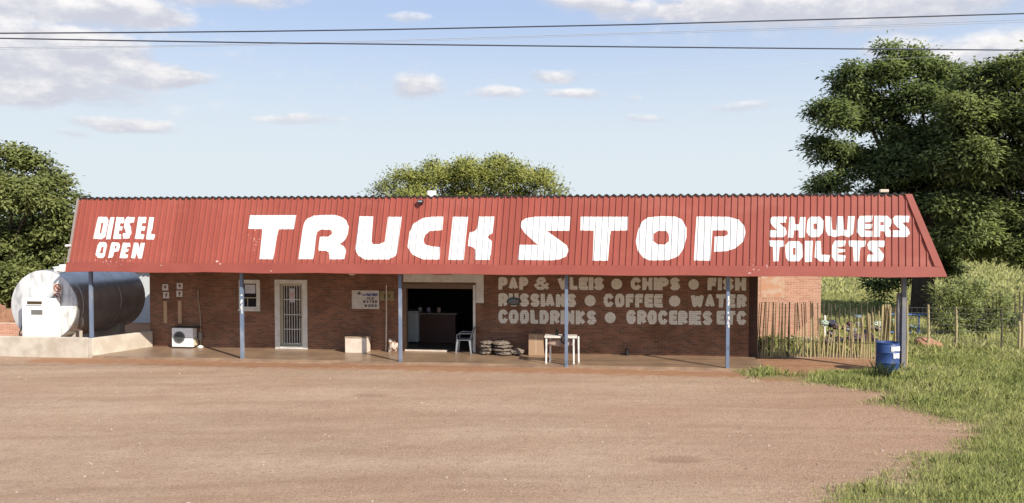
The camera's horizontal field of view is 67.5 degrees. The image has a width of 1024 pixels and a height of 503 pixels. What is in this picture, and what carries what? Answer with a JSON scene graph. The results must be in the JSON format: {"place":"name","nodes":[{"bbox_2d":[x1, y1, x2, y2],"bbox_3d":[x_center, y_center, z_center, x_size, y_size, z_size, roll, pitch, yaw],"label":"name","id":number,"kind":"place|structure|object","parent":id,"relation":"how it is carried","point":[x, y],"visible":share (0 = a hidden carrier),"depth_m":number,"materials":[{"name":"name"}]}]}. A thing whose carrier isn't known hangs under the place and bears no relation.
{"place":"outdoors","nodes":[
{"label":"outdoors","id":0,"kind":"place"},
{"bbox_2d":[132,272,149,322],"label":"wall","id":1,"kind":"structure","parent":0,"point":[143,316],"depth_m":31.45,"materials":[{"name":"white paint"}]},
{"bbox_2d":[388,339,397,352],"bbox_3d":[-3.646,2.906,23.545,0.325,0.466,0.265,0,2,6],"label":"paper sack","id":2,"kind":"object","parent":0,"point":[393,346],"visible":0.97,"depth_m":23.47,"materials":[{"name":"beige paper"}]},
{"bbox_2d":[92,346,763,370],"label":"pavement","id":3,"kind":"structure","parent":0,"point":[705,363],"depth_m":22.37,"materials":[{"name":"concrete"}]},
{"bbox_2d":[171,326,199,347],"bbox_3d":[-10.367,2.732,24.422,0.880,0.662,0.304,0,2,7],"label":"outdoor unit","id":4,"kind":"object","parent":3,"relation":"on","point":[184,336],"visible":1,"depth_m":24.30,"materials":[{"name":"paint"}]},
{"bbox_2d":[344,335,370,352],"bbox_3d":[-4.738,2.844,23.561,0.693,0.486,0.445,0,2,7],"label":"cupboard","id":5,"kind":"object","parent":3,"relation":"on","point":[357,343],"visible":1,"depth_m":23.36,"materials":[{"name":"paint"}]},
{"bbox_2d":[385,285,386,350],"bbox_3d":[-3.886,2.056,23.725,0.052,2.051,0.100,0,2,7],"label":"leaning pipe","id":6,"kind":"object","parent":3,"relation":"on","point":[386,318],"visible":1,"depth_m":23.70,"materials":[{"name":"metal"}]},
{"bbox_2d":[455,326,475,353],"bbox_3d":[-1.410,2.692,23.392,0.572,0.797,0.516,0,2,6],"label":"plastic chair","id":7,"kind":"object","parent":3,"relation":"on","point":[459,339],"visible":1,"depth_m":23.21,"materials":[{"name":"white plastic"}]},
{"bbox_2d":[479,350,492,354],"bbox_3d":[-0.778,3.038,23.157,0.432,0.135,0.497,0,2,6],"label":"firewood bag","id":8,"kind":"object","parent":3,"relation":"on","point":[485,352],"visible":0.79,"depth_m":22.98,"materials":[{"name":"beige fabric"}]},
{"bbox_2d":[481,347,493,350],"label":"firewood bag","id":9,"kind":"object","parent":8,"relation":"on","point":[488,349],"visible":0.81,"depth_m":22.99,"materials":[{"name":"beige fabric"}]},
{"bbox_2d":[479,344,492,347],"bbox_3d":[-0.780,2.840,23.144,0.418,0.129,0.508,0,2,6],"label":"firewood bag","id":10,"kind":"object","parent":9,"relation":"on","point":[484,346],"visible":0.78,"depth_m":22.98,"materials":[{"name":"beige fabric"}]},
{"bbox_2d":[480,340,492,344],"bbox_3d":[-0.734,2.740,23.152,0.450,0.134,0.475,0,2,7],"label":"firewood bag","id":11,"kind":"object","parent":10,"relation":"on","point":[486,342],"visible":0.96,"depth_m":22.98,"materials":[{"name":"beige fabric"}]},
{"bbox_2d":[494,351,510,355],"bbox_3d":[-0.248,3.038,23.045,0.594,0.136,0.561,0,2,6],"label":"firewood bag","id":12,"kind":"object","parent":3,"relation":"on","point":[505,353],"visible":0.78,"depth_m":22.85,"materials":[{"name":"beige fabric"}]},
{"bbox_2d":[493,348,512,351],"bbox_3d":[-0.276,2.942,23.053,0.620,0.138,0.562,0,2,6],"label":"firewood bag","id":13,"kind":"object","parent":12,"relation":"on","point":[501,349],"visible":0.74,"depth_m":22.85,"materials":[{"name":"beige fabric"}]},
{"bbox_2d":[494,344,513,348],"bbox_3d":[-0.253,2.844,23.031,0.586,0.136,0.563,-1,2,-29],"label":"firewood bag","id":14,"kind":"object","parent":13,"relation":"on","point":[504,346],"visible":0.85,"depth_m":22.85,"materials":[{"name":"beige fabric"}]},
{"bbox_2d":[492,340,510,344],"bbox_3d":[-0.324,2.738,23.069,0.625,0.141,0.568,-1,2,-18],"label":"firewood bag","id":15,"kind":"object","parent":14,"relation":"on","point":[500,342],"visible":1,"depth_m":22.87,"materials":[{"name":"beige fabric"}]},
{"bbox_2d":[509,348,524,354],"bbox_3d":[0.145,3.003,23.017,0.466,0.216,0.496,0,2,6],"label":"firewood bag","id":16,"kind":"object","parent":3,"relation":"on","point":[516,351],"visible":0.99,"depth_m":22.86,"materials":[{"name":"beige fabric"}]},
{"bbox_2d":[529,333,543,355],"bbox_3d":[0.732,2.777,23.054,0.441,0.648,0.370,0,2,6],"label":"cardboard carton","id":17,"kind":"object","parent":3,"relation":"on","point":[536,344],"visible":1,"depth_m":22.88,"materials":[{"name":"brown cardboard"}]},
{"bbox_2d":[544,334,579,363],"bbox_3d":[1.411,2.747,21.576,0.972,0.789,0.370,0,2,6],"label":"metal table","id":18,"kind":"object","parent":3,"relation":"on","point":[550,336],"visible":1,"depth_m":21.47,"materials":[{"name":"white paint"}]},
{"bbox_2d":[547,339,572,346],"bbox_3d":[1.341,2.566,21.544,0.786,0.214,0.113,0,2,6],"label":"draped sacking","id":19,"kind":"object","parent":18,"relation":"hanging from","point":[556,342],"visible":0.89,"depth_m":21.51,"materials":[{"name":"beige fabric"}]},
{"bbox_2d":[560,334,564,344],"bbox_3d":[1.459,2.446,21.359,0.222,0.324,0.128,0,2,6],"label":"hanging cloth","id":20,"kind":"object","parent":18,"relation":"hanging from","point":[562,340],"visible":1,"depth_m":21.32,"materials":[{"name":"grey fabric"}]},
{"bbox_2d":[0,243,1023,502],"bbox_3d":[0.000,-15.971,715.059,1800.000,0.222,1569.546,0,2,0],"label":"ground","id":21,"kind":"structure","parent":0,"point":[794,363],"depth_m":15.47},
{"bbox_2d":[0,304,15,322],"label":"brick wall","id":22,"kind":"structure","parent":21,"relation":"on","point":[6,315],"depth_m":27.05,"materials":[{"name":"orange brick"}]},
{"bbox_2d":[0,323,21,335],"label":"brick wall","id":23,"kind":"structure","parent":21,"relation":"on","point":[9,329],"depth_m":26.72,"materials":[{"name":"brick"}]},
{"bbox_2d":[19,297,60,336],"bbox_3d":[-14.489,2.282,23.498,1.143,1.718,0.366,0,2,6],"label":"fuel pump","id":24,"kind":"object","parent":21,"relation":"on","point":[40,316],"visible":0.73,"depth_m":23.31,"materials":[{"name":"paint"}]},
{"bbox_2d":[31,310,42,314],"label":"meter window","id":25,"kind":"structure","parent":24,"relation":"in","point":[33,312],"depth_m":23.30,"materials":[{"name":"grey glass"}]},
{"bbox_2d":[0,140,90,307],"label":"bushy tree","id":26,"kind":"object","parent":21,"relation":"on","point":[25,244],"visible":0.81,"depth_m":32.39,"materials":[{"name":"green plant"}]},
{"bbox_2d":[0,331,152,357],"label":"bund wall","id":27,"kind":"structure","parent":21,"relation":"on","point":[51,347],"depth_m":23.11,"materials":[{"name":"concrete"}]},
{"bbox_2d":[11,256,144,336],"bbox_3d":[-14.280,1.617,25.587,2.226,3.031,3.786,0,2,6],"label":"diesel tank","id":28,"kind":"object","parent":21,"relation":"on","point":[119,299],"visible":0.71,"depth_m":24.42,"materials":[{"name":"metal"}]},
{"bbox_2d":[53,284,61,292],"bbox_3d":[-13.994,1.127,23.614,0.280,0.280,0.010,0,2,7],"label":"prohibition sign","id":29,"kind":"object","parent":28,"relation":"attached to","point":[57,287],"visible":1,"depth_m":23.61,"materials":[{"name":"white metal"}]},
{"bbox_2d":[53,292,61,301],"bbox_3d":[-14.009,1.400,23.623,0.280,0.280,0.010,0,2,7],"label":"prohibition sign","id":30,"kind":"object","parent":28,"relation":"attached to","point":[57,294],"visible":0.9,"depth_m":23.61,"materials":[{"name":"white metal"}]},
{"bbox_2d":[359,151,574,196],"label":"flat top acacia","id":31,"kind":"object","parent":21,"relation":"on","point":[491,174],"visible":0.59,"depth_m":45.40,"materials":[{"name":"green plant"}]},
{"bbox_2d":[0,357,961,502],"bbox_3d":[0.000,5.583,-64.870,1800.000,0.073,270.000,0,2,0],"label":"gravel lot","id":32,"kind":"structure","parent":21,"relation":"on","point":[209,423],"depth_m":14.33,"materials":[{"name":"brown gravel"}]},
{"bbox_2d":[2,360,947,502],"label":"gravel stones","id":33,"kind":"object","parent":32,"relation":"on","point":[428,435],"visible":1,"depth_m":13.67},
{"bbox_2d":[659,372,962,501],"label":"dry straw","id":34,"kind":"object","parent":32,"relation":"on","point":[843,444],"visible":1,"depth_m":13.66,"materials":[{"name":"beige plant"}]},
{"bbox_2d":[0,205,990,256],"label":"distant woods","id":35,"kind":"object","parent":21,"relation":"on","point":[14,218],"visible":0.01,"depth_m":97.09,"materials":[{"name":"green plant"}]},
{"bbox_2d":[59,192,946,370],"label":"shop building","id":36,"kind":"structure","parent":21,"relation":"on","point":[657,274],"depth_m":22.03,"materials":[{"name":"metal"}]},
{"bbox_2d":[162,284,167,289],"bbox_3d":[-11.126,1.146,24.607,0.204,0.199,0.015,0,2,7],"label":"safety sign","id":37,"kind":"object","parent":36,"relation":"attached to","point":[164,286],"visible":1,"depth_m":24.60,"materials":[{"name":"white plastic"}]},
{"bbox_2d":[163,301,167,322],"bbox_3d":[-11.127,1.943,24.624,0.122,0.704,0.025,0,2,6],"label":"backing board","id":38,"kind":"object","parent":36,"relation":"attached to","point":[165,311],"visible":1,"depth_m":24.61,"materials":[{"name":"brown wood"}]},
{"bbox_2d":[163,292,168,297],"bbox_3d":[-11.100,1.402,24.611,0.204,0.199,0.015,0,2,6],"label":"safety sign","id":39,"kind":"object","parent":36,"relation":"attached to","point":[165,294],"visible":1,"depth_m":24.61,"materials":[{"name":"white plastic"}]},
{"bbox_2d":[176,291,182,296],"bbox_3d":[-10.651,1.352,24.558,0.203,0.199,0.015,0,2,6],"label":"safety sign","id":40,"kind":"object","parent":36,"relation":"attached to","point":[179,293],"visible":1,"depth_m":24.55,"materials":[{"name":"white plastic"}]},
{"bbox_2d":[178,300,181,323],"bbox_3d":[-10.639,1.939,24.568,0.122,0.741,0.025,0,2,7],"label":"backing board","id":41,"kind":"object","parent":36,"relation":"attached to","point":[179,311],"visible":1,"depth_m":24.55,"materials":[{"name":"brown wood"}]},
{"bbox_2d":[177,283,182,288],"bbox_3d":[-10.638,1.106,24.550,0.202,0.198,0.015,0,2,6],"label":"safety sign","id":42,"kind":"object","parent":36,"relation":"attached to","point":[179,285],"visible":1,"depth_m":24.54,"materials":[{"name":"white metal"}]},
{"bbox_2d":[197,289,203,347],"bbox_3d":[-9.934,2.135,24.418,0.193,1.855,0.193,0,2,-8],"label":"conduit pipe","id":43,"kind":"object","parent":36,"relation":"attached to","point":[200,338],"visible":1,"depth_m":24.45,"materials":[{"name":"plastic"}]},
{"bbox_2d":[238,280,260,310],"bbox_3d":[-8.310,1.390,24.323,0.738,0.994,0.160,0,2,6],"label":"window","id":44,"kind":"structure","parent":36,"relation":"in","point":[251,287],"depth_m":24.33,"materials":[{"name":"paint"}]},
{"bbox_2d":[274,280,307,348],"bbox_3d":[-6.950,1.977,24.210,1.063,2.182,0.190,0,2,6],"label":"door","id":45,"kind":"structure","parent":36,"relation":"in","point":[291,312],"depth_m":24.21,"materials":[{"name":"paint"}]},
{"bbox_2d":[352,290,378,308],"bbox_3d":[-4.558,1.498,23.860,0.872,0.580,0.030,0,2,7],"label":"notice board","id":46,"kind":"object","parent":36,"relation":"attached to","point":[365,299],"visible":1,"depth_m":23.85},
{"bbox_2d":[380,291,393,300],"bbox_3d":[-3.878,1.378,23.782,0.443,0.307,0.025,0,2,6],"label":"notice board","id":47,"kind":"object","parent":36,"relation":"attached to","point":[390,295],"visible":1,"depth_m":23.77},
{"bbox_2d":[408,309,422,342],"bbox_3d":[-3.356,2.488,25.586,0.620,1.080,0.630,0,2,6],"label":"chest freezer","id":48,"kind":"object","parent":36,"relation":"on","point":[413,325],"visible":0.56,"depth_m":25.29,"materials":[{"name":"white metal"}]},
{"bbox_2d":[427,191,435,196],"bbox_3d":[-2.291,-1.536,21.890,0.250,0.400,0.070,0,2,6],"label":"floodlight","id":49,"kind":"object","parent":36,"relation":"on","point":[431,193],"visible":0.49,"depth_m":21.85,"materials":[{"name":"white metal"}]},
{"bbox_2d":[419,311,459,342],"bbox_3d":[-2.552,2.524,25.712,1.550,1.000,0.700,0,2,7],"label":"shop counter","id":50,"kind":"object","parent":36,"relation":"on","point":[439,327],"visible":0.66,"depth_m":25.41,"materials":[{"name":"brown wood"}]},
{"bbox_2d":[507,297,519,305],"bbox_3d":[0.050,1.519,23.320,0.410,0.250,0.026,0,2,6],"label":"oval plaque","id":51,"kind":"object","parent":36,"relation":"attached to","point":[513,301],"visible":1,"depth_m":23.31,"materials":[{"name":"grey metal"}]},
{"bbox_2d":[873,189,888,193],"bbox_3d":[9.771,-1.575,20.328,0.390,0.140,0.100,0,2,6],"label":"ridge lamp","id":52,"kind":"object","parent":36,"relation":"on","point":[883,190],"visible":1,"depth_m":20.27,"materials":[{"name":"paint"}]},
{"bbox_2d":[758,331,786,349],"bbox_3d":[8.349,3.063,24.438,1.606,1.005,1.102,1,2,22],"label":"weed clump","id":53,"kind":"object","parent":21,"relation":"on","point":[769,339],"visible":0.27,"depth_m":24.38,"materials":[{"name":"green plant"}]},
{"bbox_2d":[758,276,820,340],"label":"outbuilding","id":54,"kind":"structure","parent":21,"relation":"on","point":[786,290],"depth_m":26.18,"materials":[{"name":"brick"}]},
{"bbox_2d":[785,335,805,348],"bbox_3d":[9.148,3.123,24.926,1.214,0.950,1.092,0,2,0],"label":"weed clump","id":55,"kind":"object","parent":21,"relation":"on","point":[791,339],"visible":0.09,"depth_m":24.76,"materials":[{"name":"green plant"}]},
{"bbox_2d":[757,302,895,358],"bbox_3d":[9.301,2.366,22.715,4.060,1.737,0.325,0,2,6],"label":"stick fence","id":56,"kind":"object","parent":21,"relation":"on","point":[885,319],"visible":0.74,"depth_m":22.82,"materials":[{"name":"brown wood"}]},
{"bbox_2d":[872,321,880,326],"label":"plastic bag","id":57,"kind":"object","parent":56,"relation":"on","point":[875,324],"visible":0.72,"depth_m":22.97,"materials":[{"name":"white plastic"}]},
{"bbox_2d":[822,319,880,344],"bbox_3d":[10.974,2.640,24.780,2.021,0.833,1.053,0,2,6],"label":"scrap heap","id":58,"kind":"object","parent":21,"relation":"on","point":[832,323],"visible":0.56,"depth_m":24.63,"materials":[{"name":"grey metal"}]},
{"bbox_2d":[820,320,828,325],"bbox_3d":[9.453,2.163,23.172,0.220,0.178,0.173,1,2,39],"label":"plastic sheet","id":59,"kind":"object","parent":58,"relation":"on","point":[824,322],"visible":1,"depth_m":23.15,"materials":[{"name":"white plastic"}]},
{"bbox_2d":[823,302,892,328],"bbox_3d":[13.107,2.493,29.078,2.518,1.128,0.229,0,2,6],"label":"stick fence","id":60,"kind":"object","parent":21,"relation":"on","point":[853,313],"visible":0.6,"depth_m":29.05,"materials":[{"name":"brown wood"}]},
{"bbox_2d":[733,338,1023,405],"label":"verge grass","id":61,"kind":"structure","parent":21,"relation":"on","point":[943,373],"depth_m":19.07,"materials":[{"name":"green plant"}]},
{"bbox_2d":[861,358,900,380],"bbox_3d":[9.281,2.970,19.333,1.018,0.571,0.789,0,2,17],"label":"grass tuft","id":62,"kind":"object","parent":21,"relation":"on","point":[877,372],"visible":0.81,"depth_m":19.28,"materials":[{"name":"green plant"}]},
{"bbox_2d":[875,341,899,373],"bbox_3d":[9.980,2.807,20.384,0.594,0.800,0.596,0,2,6],"label":"plastic drum","id":63,"kind":"object","parent":21,"relation":"on","point":[887,352],"visible":0.89,"depth_m":20.15,"materials":[{"name":"paint"}]},
{"bbox_2d":[789,29,998,313],"bbox_3d":[16.980,-3.124,33.365,9.222,12.880,6.096,0,2,-15],"label":"broad shade tree","id":64,"kind":"object","parent":21,"relation":"on","point":[858,105],"visible":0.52,"depth_m":32.79,"materials":[{"name":"green plant"}]},
{"bbox_2d":[896,293,900,368],"bbox_3d":[10.334,2.242,20.516,0.136,2.264,0.128,0,2,7],"label":"gum pole","id":65,"kind":"object","parent":21,"relation":"on","point":[898,321],"visible":0.75,"depth_m":20.47,"materials":[{"name":"wood"}]},
{"bbox_2d":[906,298,907,367],"bbox_3d":[10.551,2.314,20.487,0.078,2.121,0.060,0,2,6],"label":"wooden stake","id":66,"kind":"object","parent":21,"relation":"on","point":[907,332],"visible":0.79,"depth_m":20.47,"materials":[{"name":"brown wood"}]},
{"bbox_2d":[791,398,1023,502],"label":"verge grass","id":67,"kind":"structure","parent":21,"relation":"on","point":[975,482],"depth_m":12.04,"materials":[{"name":"green plant"}]},
{"bbox_2d":[890,313,945,334],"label":"pipe gate","id":68,"kind":"structure","parent":21,"relation":"on","point":[918,327],"depth_m":26.89,"materials":[{"name":"blue metal"}]},
{"bbox_2d":[914,337,942,347],"bbox_3d":[13.075,3.039,24.195,0.904,0.700,0.748,0,2,6],"label":"earth mound","id":69,"kind":"object","parent":21,"relation":"on","point":[922,340],"visible":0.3,"depth_m":24.00,"materials":[{"name":"brown soil"}]},
{"bbox_2d":[904,40,1023,271],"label":"broad shade tree","id":70,"kind":"object","parent":21,"relation":"on","point":[983,107],"visible":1,"depth_m":29.00,"materials":[{"name":"green plant"}]},
{"bbox_2d":[908,304,1023,349],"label":"wire fence","id":71,"kind":"object","parent":21,"relation":"on","point":[1020,334],"visible":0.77,"depth_m":23.76,"materials":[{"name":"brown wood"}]},
{"bbox_2d":[921,269,1021,337],"bbox_3d":[15.906,2.031,26.822,3.510,2.853,2.064,0,2,0],"label":"feathery shrub","id":72,"kind":"object","parent":21,"relation":"on","point":[968,297],"visible":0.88,"depth_m":26.49,"materials":[{"name":"green plant"}]},
{"bbox_2d":[984,291,1023,330],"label":"stick fence","id":73,"kind":"object","parent":21,"relation":"on","point":[1014,307],"visible":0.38,"depth_m":28.37,"materials":[{"name":"brown wood"}]},
{"bbox_2d":[998,307,1021,329],"bbox_3d":[19.093,2.743,28.899,2.375,1.422,1.901,0,2,-16],"label":"bush","id":74,"kind":"object","parent":21,"relation":"on","point":[1017,319],"visible":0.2,"depth_m":28.61,"materials":[{"name":"green plant"}]},
{"bbox_2d":[0,13,1023,33],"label":"power line","id":75,"kind":"object","parent":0,"point":[505,26],"visible":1,"depth_m":13.88,"materials":[{"name":"rubber"}]},
{"bbox_2d":[0,38,1023,50],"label":"power line","id":76,"kind":"object","parent":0,"point":[516,45],"visible":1,"depth_m":13.89,"materials":[{"name":"rubber"}]},
{"bbox_2d":[0,19,1023,47],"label":"power line","id":77,"kind":"object","parent":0,"point":[520,36],"visible":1,"depth_m":19.85,"materials":[{"name":"rubber"}]},
{"bbox_2d":[0,0,1023,215],"label":"sky","id":78,"kind":"structure","parent":0,"point":[728,129],"materials":[{"name":"blue"}]},
{"bbox_2d":[33,22,1016,48],"bbox_3d":[-0.006,-5.826,20.247,45.971,1.270,0.012,0,2,0],"label":"power line","id":79,"kind":"object","parent":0,"point":[526,37],"visible":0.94,"depth_m":20.25,"materials":[{"name":"rubber"}]},
{"bbox_2d":[758,290,1023,357],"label":"field grass","id":80,"kind":"structure","parent":0,"point":[843,301],"depth_m":27.28,"materials":[{"name":"green plant"}]},
{"bbox_2d":[821,256,1023,294],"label":"field grass","id":81,"kind":"structure","parent":0,"point":[1003,271],"depth_m":56.46,"materials":[{"name":"green plant"}]}
]}

